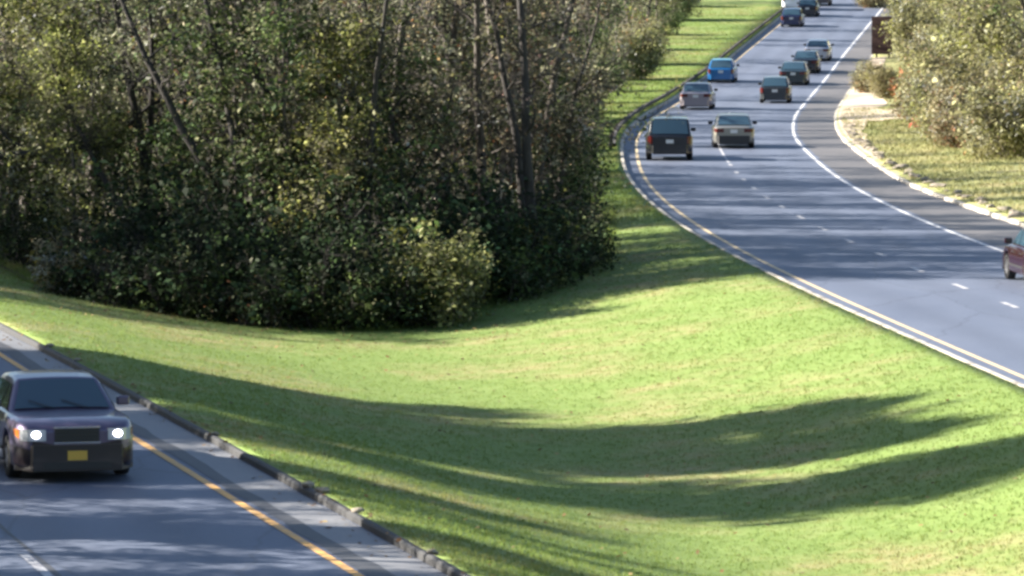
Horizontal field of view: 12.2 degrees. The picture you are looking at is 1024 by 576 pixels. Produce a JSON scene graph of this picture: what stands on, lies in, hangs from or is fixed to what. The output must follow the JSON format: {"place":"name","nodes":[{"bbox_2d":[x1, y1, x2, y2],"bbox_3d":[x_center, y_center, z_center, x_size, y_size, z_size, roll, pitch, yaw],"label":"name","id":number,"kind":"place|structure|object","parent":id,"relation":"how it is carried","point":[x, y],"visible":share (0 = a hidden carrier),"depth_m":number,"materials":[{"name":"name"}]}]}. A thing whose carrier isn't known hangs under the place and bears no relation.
{"place":"outdoors","nodes":[
{"label":"outdoors","id":0,"kind":"place"},
{"bbox_2d":[0,334,446,575],"bbox_3d":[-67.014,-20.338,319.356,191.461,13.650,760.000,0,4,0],"label":"road","id":1,"kind":"structure","parent":0,"point":[150,513],"depth_m":69.59,"materials":[{"name":"asphalt"}]},
{"bbox_2d":[0,370,132,476],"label":"parkway sedan","id":2,"kind":"object","parent":1,"relation":"on","point":[62,420],"visible":1,"depth_m":75.98,"materials":[{"name":"grey paint"}]},
{"bbox_2d":[0,352,363,575],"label":"road marking","id":3,"kind":"object","parent":1,"relation":"on","point":[332,559],"visible":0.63,"depth_m":72.59,"materials":[{"name":"yellow paint"}]},
{"bbox_2d":[0,0,1023,575],"bbox_3d":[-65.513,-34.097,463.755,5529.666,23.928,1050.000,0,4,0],"label":"ground","id":4,"kind":"structure","parent":0,"point":[684,480],"depth_m":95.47,"materials":[{"name":"green plant"}]},
{"bbox_2d":[0,177,92,267],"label":"shrub","id":5,"kind":"object","parent":4,"relation":"on","point":[23,252],"visible":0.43,"depth_m":134.78,"materials":[{"name":"green plant"}]},
{"bbox_2d":[0,0,112,260],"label":"tree","id":6,"kind":"object","parent":4,"relation":"on","point":[22,29],"visible":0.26,"depth_m":137.28,"materials":[{"name":"green plant"}]},
{"bbox_2d":[26,238,110,300],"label":"shrub","id":7,"kind":"object","parent":4,"relation":"on","point":[41,271],"visible":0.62,"depth_m":124.75,"materials":[{"name":"green plant"}]},
{"bbox_2d":[0,0,144,247],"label":"tree","id":8,"kind":"object","parent":4,"relation":"on","point":[66,10],"visible":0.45,"depth_m":135.21,"materials":[{"name":"green plant"}]},
{"bbox_2d":[9,0,148,228],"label":"tree","id":9,"kind":"object","parent":4,"relation":"on","point":[104,180],"visible":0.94,"depth_m":130.01,"materials":[{"name":"green plant"}]},
{"bbox_2d":[0,75,163,231],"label":"broken limb","id":10,"kind":"object","parent":4,"relation":"on","point":[22,152],"visible":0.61,"depth_m":131.49,"materials":[{"name":"brown plant"}]},
{"bbox_2d":[0,97,170,252],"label":"dark tree","id":11,"kind":"object","parent":4,"relation":"on","point":[115,173],"visible":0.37,"depth_m":131.80,"materials":[{"name":"green plant"}]},
{"bbox_2d":[0,15,182,251],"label":"tree","id":12,"kind":"object","parent":4,"relation":"on","point":[62,76],"visible":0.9,"depth_m":130.12,"materials":[{"name":"green plant"}]},
{"bbox_2d":[0,0,188,255],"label":"tree","id":13,"kind":"object","parent":4,"relation":"on","point":[6,66],"visible":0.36,"depth_m":135.55,"materials":[{"name":"green plant"}]},
{"bbox_2d":[0,0,189,223],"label":"tree","id":14,"kind":"object","parent":4,"relation":"on","point":[143,38],"visible":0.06,"depth_m":141.79,"materials":[{"name":"green plant"}]},
{"bbox_2d":[30,201,191,303],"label":"shrub","id":15,"kind":"object","parent":4,"relation":"on","point":[73,279],"visible":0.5,"depth_m":124.15,"materials":[{"name":"green plant"}]},
{"bbox_2d":[1,0,230,215],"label":"leafy tree","id":16,"kind":"object","parent":4,"relation":"on","point":[99,15],"visible":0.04,"depth_m":152.29,"materials":[{"name":"green plant"}]},
{"bbox_2d":[59,230,183,306],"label":"shrub","id":17,"kind":"object","parent":4,"relation":"on","point":[117,266],"visible":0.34,"depth_m":124.00,"materials":[{"name":"green plant"}]},
{"bbox_2d":[80,0,191,200],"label":"tree","id":18,"kind":"object","parent":4,"relation":"on","point":[131,93],"visible":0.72,"depth_m":130.97,"materials":[{"name":"green plant"}]},
{"bbox_2d":[35,149,252,297],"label":"shrub","id":19,"kind":"object","parent":4,"relation":"on","point":[114,186],"visible":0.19,"depth_m":126.76,"materials":[{"name":"green plant"}]},
{"bbox_2d":[47,0,242,237],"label":"tree","id":20,"kind":"object","parent":4,"relation":"on","point":[151,111],"visible":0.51,"depth_m":130.95,"materials":[{"name":"green plant"}]},
{"bbox_2d":[60,89,262,254],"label":"dark tree","id":21,"kind":"object","parent":4,"relation":"on","point":[167,136],"visible":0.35,"depth_m":129.13,"materials":[{"name":"green plant"}]},
{"bbox_2d":[88,0,257,215],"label":"tree","id":22,"kind":"object","parent":4,"relation":"on","point":[185,106],"visible":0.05,"depth_m":154.68,"materials":[{"name":"green plant"}]},
{"bbox_2d":[71,155,278,294],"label":"shrub","id":23,"kind":"object","parent":4,"relation":"on","point":[155,207],"visible":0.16,"depth_m":126.69,"materials":[{"name":"green plant"}]},
{"bbox_2d":[77,198,273,315],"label":"shrub","id":24,"kind":"object","parent":4,"relation":"on","point":[130,289],"visible":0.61,"depth_m":122.70,"materials":[{"name":"green plant"}]},
{"bbox_2d":[93,0,261,233],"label":"tree","id":25,"kind":"object","parent":4,"relation":"on","point":[177,120],"visible":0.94,"depth_m":127.69,"materials":[{"name":"green plant"}]},
{"bbox_2d":[140,238,265,321],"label":"shrub","id":26,"kind":"object","parent":4,"relation":"on","point":[187,304],"visible":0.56,"depth_m":122.13,"materials":[{"name":"green plant"}]},
{"bbox_2d":[111,206,306,322],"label":"shrub","id":27,"kind":"object","parent":4,"relation":"on","point":[203,299],"visible":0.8,"depth_m":122.09,"materials":[{"name":"green plant"}]},
{"bbox_2d":[36,0,405,284],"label":"leafy tree","id":28,"kind":"object","parent":4,"relation":"on","point":[206,48],"visible":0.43,"depth_m":128.06,"materials":[{"name":"green plant"}]},
{"bbox_2d":[0,330,445,575],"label":"road shoulder","id":29,"kind":"object","parent":4,"relation":"on","point":[296,505],"visible":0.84,"depth_m":74.84},
{"bbox_2d":[0,342,394,575],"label":"road seam","id":30,"kind":"object","parent":29,"relation":"on","point":[362,564],"visible":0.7,"depth_m":73.27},
{"bbox_2d":[135,161,317,312],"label":"shrub","id":31,"kind":"object","parent":4,"relation":"on","point":[226,207],"visible":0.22,"depth_m":124.63,"materials":[{"name":"green plant"}]},
{"bbox_2d":[182,0,280,266],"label":"tree","id":32,"kind":"object","parent":4,"relation":"on","point":[229,121],"visible":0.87,"depth_m":127.38,"materials":[{"name":"green plant"}]},
{"bbox_2d":[130,0,334,225],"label":"tree","id":33,"kind":"object","parent":4,"relation":"on","point":[156,41],"visible":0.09,"depth_m":141.61,"materials":[{"name":"green plant"}]},
{"bbox_2d":[196,248,301,327],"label":"shrub","id":34,"kind":"object","parent":4,"relation":"on","point":[232,309],"visible":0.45,"depth_m":121.73,"materials":[{"name":"green plant"}]},
{"bbox_2d":[188,0,341,213],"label":"tree","id":35,"kind":"object","parent":4,"relation":"on","point":[261,80],"visible":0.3,"depth_m":129.99,"materials":[{"name":"green plant"}]},
{"bbox_2d":[172,0,358,211],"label":"tree","id":36,"kind":"object","parent":4,"relation":"on","point":[254,83],"visible":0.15,"depth_m":134.28,"materials":[{"name":"green plant"}]},
{"bbox_2d":[214,200,353,329],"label":"shrub","id":37,"kind":"object","parent":4,"relation":"on","point":[264,303],"visible":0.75,"depth_m":121.32,"materials":[{"name":"green plant"}]},
{"bbox_2d":[157,0,421,264],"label":"leafy tree","id":38,"kind":"object","parent":4,"relation":"on","point":[278,31],"visible":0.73,"depth_m":126.82,"materials":[{"name":"green plant"}]},
{"bbox_2d":[224,162,383,298],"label":"shrub","id":39,"kind":"object","parent":4,"relation":"on","point":[287,168],"visible":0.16,"depth_m":125.67,"materials":[{"name":"green plant"}]},
{"bbox_2d":[0,205,623,332],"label":"fringe grass","id":40,"kind":"structure","parent":4,"relation":"on","point":[21,270],"depth_m":127.99,"materials":[{"name":"plant"}]},
{"bbox_2d":[0,1,640,326],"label":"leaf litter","id":41,"kind":"object","parent":4,"relation":"on","point":[263,181],"visible":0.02,"depth_m":179.86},
{"bbox_2d":[227,212,430,331],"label":"shrub","id":42,"kind":"object","parent":4,"relation":"on","point":[325,261],"visible":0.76,"depth_m":121.27,"materials":[{"name":"green plant"}]},
{"bbox_2d":[243,116,417,253],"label":"dark tree","id":43,"kind":"object","parent":4,"relation":"on","point":[376,155],"visible":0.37,"depth_m":127.29,"materials":[{"name":"green plant"}]},
{"bbox_2d":[238,1,426,251],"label":"tree","id":44,"kind":"object","parent":4,"relation":"on","point":[340,66],"visible":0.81,"depth_m":126.63,"materials":[{"name":"green plant"}]},
{"bbox_2d":[202,0,464,202],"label":"tree","id":45,"kind":"object","parent":4,"relation":"on","point":[410,43],"visible":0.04,"depth_m":137.03,"materials":[{"name":"green plant"}]},
{"bbox_2d":[268,241,405,332],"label":"shrub","id":46,"kind":"object","parent":4,"relation":"on","point":[344,286],"visible":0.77,"depth_m":121.00,"materials":[{"name":"green plant"}]},
{"bbox_2d":[277,210,449,329],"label":"shrub","id":47,"kind":"object","parent":4,"relation":"on","point":[397,305],"visible":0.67,"depth_m":121.40,"materials":[{"name":"green plant"}]},
{"bbox_2d":[249,0,485,233],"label":"tree","id":48,"kind":"object","parent":4,"relation":"on","point":[392,126],"visible":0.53,"depth_m":129.43,"materials":[{"name":"green plant"}]},
{"bbox_2d":[322,0,421,231],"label":"tree","id":49,"kind":"object","parent":4,"relation":"on","point":[377,74],"visible":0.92,"depth_m":126.51,"materials":[{"name":"green plant"}]},
{"bbox_2d":[276,0,480,239],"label":"tree","id":50,"kind":"object","parent":4,"relation":"on","point":[405,28],"visible":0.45,"depth_m":131.13,"materials":[{"name":"green plant"}]},
{"bbox_2d":[257,11,501,234],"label":"leafy tree","id":51,"kind":"object","parent":4,"relation":"on","point":[400,77],"visible":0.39,"depth_m":128.45,"materials":[{"name":"green plant"}]},
{"bbox_2d":[270,163,492,270],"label":"shrub","id":52,"kind":"object","parent":4,"relation":"on","point":[354,200],"visible":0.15,"depth_m":124.78,"materials":[{"name":"green plant"}]},
{"bbox_2d":[320,160,510,304],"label":"shrub","id":53,"kind":"object","parent":4,"relation":"on","point":[459,196],"visible":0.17,"depth_m":125.53,"materials":[{"name":"green plant"}]},
{"bbox_2d":[326,0,506,221],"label":"leafy tree","id":54,"kind":"object","parent":4,"relation":"on","point":[437,89],"visible":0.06,"depth_m":153.45,"materials":[{"name":"green plant"}]},
{"bbox_2d":[344,211,500,328],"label":"shrub","id":55,"kind":"object","parent":4,"relation":"on","point":[460,290],"visible":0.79,"depth_m":121.71,"materials":[{"name":"green plant"}]},
{"bbox_2d":[310,0,534,213],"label":"tree","id":56,"kind":"object","parent":4,"relation":"on","point":[434,34],"visible":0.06,"depth_m":144.19,"materials":[{"name":"green plant"}]},
{"bbox_2d":[366,0,531,191],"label":"tree","id":57,"kind":"object","parent":4,"relation":"on","point":[455,19],"visible":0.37,"depth_m":135.08,"materials":[{"name":"green plant"}]},
{"bbox_2d":[348,0,593,223],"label":"tree","id":58,"kind":"object","parent":4,"relation":"on","point":[478,110],"visible":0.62,"depth_m":133.21,"materials":[{"name":"green plant"}]},
{"bbox_2d":[372,136,572,279],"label":"shrub","id":59,"kind":"object","parent":4,"relation":"on","point":[474,178],"visible":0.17,"depth_m":129.39,"materials":[{"name":"green plant"}]},
{"bbox_2d":[421,177,569,304],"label":"shrub","id":60,"kind":"object","parent":4,"relation":"on","point":[503,237],"visible":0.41,"depth_m":126.63,"materials":[{"name":"green plant"}]},
{"bbox_2d":[445,224,578,307],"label":"shrub","id":61,"kind":"object","parent":4,"relation":"on","point":[530,274],"visible":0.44,"depth_m":126.32,"materials":[{"name":"green plant"}]},
{"bbox_2d":[0,267,1023,575],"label":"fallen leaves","id":62,"kind":"object","parent":4,"relation":"on","point":[410,417],"visible":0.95,"depth_m":98.39,"materials":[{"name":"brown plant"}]},
{"bbox_2d":[0,211,1023,575],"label":"kerb","id":63,"kind":"structure","parent":4,"relation":"on","point":[432,560],"depth_m":77.86,"materials":[{"name":"concrete"}]},
{"bbox_2d":[462,0,567,217],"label":"tree","id":64,"kind":"object","parent":4,"relation":"on","point":[514,129],"visible":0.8,"depth_m":131.76,"materials":[{"name":"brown plant"}]},
{"bbox_2d":[467,0,586,227],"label":"tree","id":65,"kind":"object","parent":4,"relation":"on","point":[513,91],"visible":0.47,"depth_m":134.62,"materials":[{"name":"green plant"}]},
{"bbox_2d":[479,216,579,293],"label":"shrub","id":66,"kind":"object","parent":4,"relation":"on","point":[564,283],"visible":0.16,"depth_m":128.63,"materials":[{"name":"green plant"}]},
{"bbox_2d":[479,0,580,285],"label":"tree","id":67,"kind":"object","parent":4,"relation":"on","point":[526,103],"visible":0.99,"depth_m":129.42,"materials":[{"name":"green plant"}]},
{"bbox_2d":[453,71,607,223],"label":"dark tree","id":68,"kind":"object","parent":4,"relation":"on","point":[574,180],"visible":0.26,"depth_m":136.75,"materials":[{"name":"green plant"}]},
{"bbox_2d":[436,0,631,225],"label":"tree","id":69,"kind":"object","parent":4,"relation":"on","point":[511,159],"visible":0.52,"depth_m":134.40,"materials":[{"name":"green plant"}]},
{"bbox_2d":[464,13,603,217],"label":"tree","id":70,"kind":"object","parent":4,"relation":"on","point":[565,127],"visible":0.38,"depth_m":136.95,"materials":[{"name":"green plant"}]},
{"bbox_2d":[476,179,599,288],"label":"shrub","id":71,"kind":"object","parent":4,"relation":"on","point":[567,238],"visible":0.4,"depth_m":128.81,"materials":[{"name":"green plant"}]},
{"bbox_2d":[459,0,621,213],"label":"leafy tree","id":72,"kind":"object","parent":4,"relation":"on","point":[574,33],"visible":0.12,"depth_m":141.50,"materials":[{"name":"green plant"}]},
{"bbox_2d":[509,197,627,275],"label":"shrub","id":73,"kind":"object","parent":4,"relation":"on","point":[580,224],"visible":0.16,"depth_m":131.96,"materials":[{"name":"green plant"}]},
{"bbox_2d":[482,0,659,218],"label":"tree","id":74,"kind":"object","parent":4,"relation":"on","point":[576,89],"visible":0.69,"depth_m":136.47,"materials":[{"name":"green plant"}]},
{"bbox_2d":[470,0,692,189],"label":"tree","id":75,"kind":"object","parent":4,"relation":"on","point":[608,122],"visible":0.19,"depth_m":156.12,"materials":[{"name":"green plant"}]},
{"bbox_2d":[536,184,629,268],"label":"shrub","id":76,"kind":"object","parent":4,"relation":"on","point":[585,223],"visible":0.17,"depth_m":133.91,"materials":[{"name":"green plant"}]},
{"bbox_2d":[572,0,652,83],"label":"leafy tree","id":77,"kind":"object","parent":4,"relation":"on","point":[618,14],"visible":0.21,"depth_m":283.20,"materials":[{"name":"green plant"}]},
{"bbox_2d":[582,17,673,79],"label":"shrub","id":78,"kind":"object","parent":4,"relation":"on","point":[650,46],"visible":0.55,"depth_m":313.06,"materials":[{"name":"green plant"}]},
{"bbox_2d":[585,4,788,224],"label":"grass","id":79,"kind":"structure","parent":4,"relation":"on","point":[617,186],"depth_m":305.46,"materials":[{"name":"plant"}]},
{"bbox_2d":[609,6,786,148],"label":"guide rail","id":80,"kind":"object","parent":4,"relation":"on","point":[636,111],"visible":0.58,"depth_m":289.45,"materials":[{"name":"metal"}]},
{"bbox_2d":[620,7,1023,387],"bbox_3d":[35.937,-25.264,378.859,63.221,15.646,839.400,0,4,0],"label":"kerb","id":81,"kind":"structure","parent":4,"relation":"on","point":[759,267],"depth_m":134.14,"materials":[{"name":"concrete"}]},
{"bbox_2d":[871,16,892,57],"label":"sign board","id":82,"kind":"object","parent":4,"relation":"on","point":[877,40],"visible":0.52,"depth_m":342.84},
{"bbox_2d":[856,56,910,98],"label":"shrub","id":83,"kind":"object","parent":4,"relation":"on","point":[881,76],"visible":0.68,"depth_m":278.65,"materials":[{"name":"green plant"}]},
{"bbox_2d":[796,3,1022,247],"bbox_3d":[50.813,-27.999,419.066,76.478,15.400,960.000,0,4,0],"label":"road shoulder","id":84,"kind":"object","parent":4,"relation":"on","point":[821,139],"visible":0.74,"depth_m":189.67},
{"bbox_2d":[872,0,967,68],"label":"shrub","id":85,"kind":"object","parent":4,"relation":"on","point":[909,17],"visible":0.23,"depth_m":322.80,"materials":[{"name":"green plant"}]},
{"bbox_2d":[896,78,943,144],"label":"shrub","id":86,"kind":"object","parent":4,"relation":"on","point":[920,99],"visible":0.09,"depth_m":208.36,"materials":[{"name":"green plant"}]},
{"bbox_2d":[892,65,960,123],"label":"shrub","id":87,"kind":"object","parent":4,"relation":"on","point":[908,91],"visible":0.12,"depth_m":232.63,"materials":[{"name":"green plant"}]},
{"bbox_2d":[834,22,1023,226],"bbox_3d":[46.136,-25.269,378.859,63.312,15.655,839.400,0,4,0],"label":"kerb","id":88,"kind":"structure","parent":4,"relation":"on","point":[930,192],"depth_m":171.95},
{"bbox_2d":[889,0,997,68],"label":"tree","id":89,"kind":"object","parent":4,"relation":"on","point":[931,12],"visible":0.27,"depth_m":289.12,"materials":[{"name":"green plant"}]},
{"bbox_2d":[880,34,1010,113],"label":"shrub","id":90,"kind":"object","parent":4,"relation":"on","point":[929,63],"visible":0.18,"depth_m":236.64,"materials":[{"name":"green plant"}]},
{"bbox_2d":[920,80,997,148],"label":"shrub","id":91,"kind":"object","parent":4,"relation":"on","point":[941,130],"visible":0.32,"depth_m":203.28,"materials":[{"name":"green plant"}]},
{"bbox_2d":[906,38,1023,147],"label":"shrub","id":92,"kind":"object","parent":4,"relation":"on","point":[1014,65],"visible":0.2,"depth_m":204.33,"materials":[{"name":"green plant"}]},
{"bbox_2d":[914,4,1021,68],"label":"shrub","id":93,"kind":"object","parent":4,"relation":"on","point":[943,31],"visible":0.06,"depth_m":272.77,"materials":[{"name":"green plant"}]},
{"bbox_2d":[934,0,1023,71],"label":"shrub","id":94,"kind":"object","parent":4,"relation":"on","point":[992,32],"visible":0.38,"depth_m":265.81,"materials":[{"name":"green plant"}]},
{"bbox_2d":[941,63,1023,160],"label":"shrub","id":95,"kind":"object","parent":4,"relation":"on","point":[1011,104],"visible":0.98,"depth_m":190.20,"materials":[{"name":"green plant"}]},
{"bbox_2d":[948,84,1019,156],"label":"shrub","id":96,"kind":"object","parent":4,"relation":"on","point":[966,131],"visible":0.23,"depth_m":193.37,"materials":[{"name":"green plant"}]},
{"bbox_2d":[624,0,1023,383],"bbox_3d":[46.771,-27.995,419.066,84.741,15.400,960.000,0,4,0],"label":"road","id":97,"kind":"structure","parent":0,"point":[707,187],"depth_m":151.79,"materials":[{"name":"asphalt"}]},
{"bbox_2d":[642,116,695,159],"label":"van","id":98,"kind":"object","parent":97,"relation":"on","point":[673,135],"visible":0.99,"depth_m":197.98,"materials":[{"name":"black paint"}]},
{"bbox_2d":[679,82,717,108],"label":"mauve sedan","id":99,"kind":"object","parent":97,"relation":"on","point":[702,94],"visible":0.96,"depth_m":266.03,"materials":[{"name":"grey paint"}]},
{"bbox_2d":[707,58,738,81],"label":"blue hatchback","id":100,"kind":"object","parent":97,"relation":"on","point":[722,68],"visible":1,"depth_m":310.63,"materials":[{"name":"blue paint"}]},
{"bbox_2d":[708,113,756,147],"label":"beige sedan","id":101,"kind":"object","parent":97,"relation":"on","point":[732,128],"visible":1,"depth_m":210.95,"materials":[{"name":"grey paint"}]},
{"bbox_2d":[758,76,794,102],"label":"dark sedan","id":102,"kind":"object","parent":97,"relation":"on","point":[775,87],"visible":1,"depth_m":277.77,"materials":[{"name":"grey paint"}]},
{"bbox_2d":[778,61,811,84],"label":"dark sedan","id":103,"kind":"object","parent":97,"relation":"on","point":[796,71],"visible":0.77,"depth_m":306.74,"materials":[{"name":"grey paint"}]},
{"bbox_2d":[635,23,1023,377],"bbox_3d":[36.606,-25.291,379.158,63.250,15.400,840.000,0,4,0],"label":"road marking","id":104,"kind":"object","parent":97,"relation":"on","point":[783,271],"visible":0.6,"depth_m":127.99,"materials":[{"name":"white paint"}]},
{"bbox_2d":[792,7,1002,251],"bbox_3d":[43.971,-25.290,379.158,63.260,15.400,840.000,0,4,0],"label":"road marking","id":105,"kind":"object","parent":97,"relation":"on","point":[803,147],"visible":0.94,"depth_m":194.25,"materials":[{"name":"white paint"}]},
{"bbox_2d":[1002,227,1023,278],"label":"red sedan","id":106,"kind":"object","parent":97,"relation":"on","point":[1012,259],"visible":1,"depth_m":123.27,"materials":[{"name":"red paint"}]},
{"bbox_2d":[838,57,886,158],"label":"path","id":107,"kind":"structure","parent":0,"point":[857,99],"depth_m":270.99,"materials":[{"name":"concrete"}]},
{"bbox_2d":[840,105,1023,217],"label":"rough grass","id":108,"kind":"structure","parent":0,"point":[907,136],"depth_m":191.36,"materials":[{"name":"plant"}]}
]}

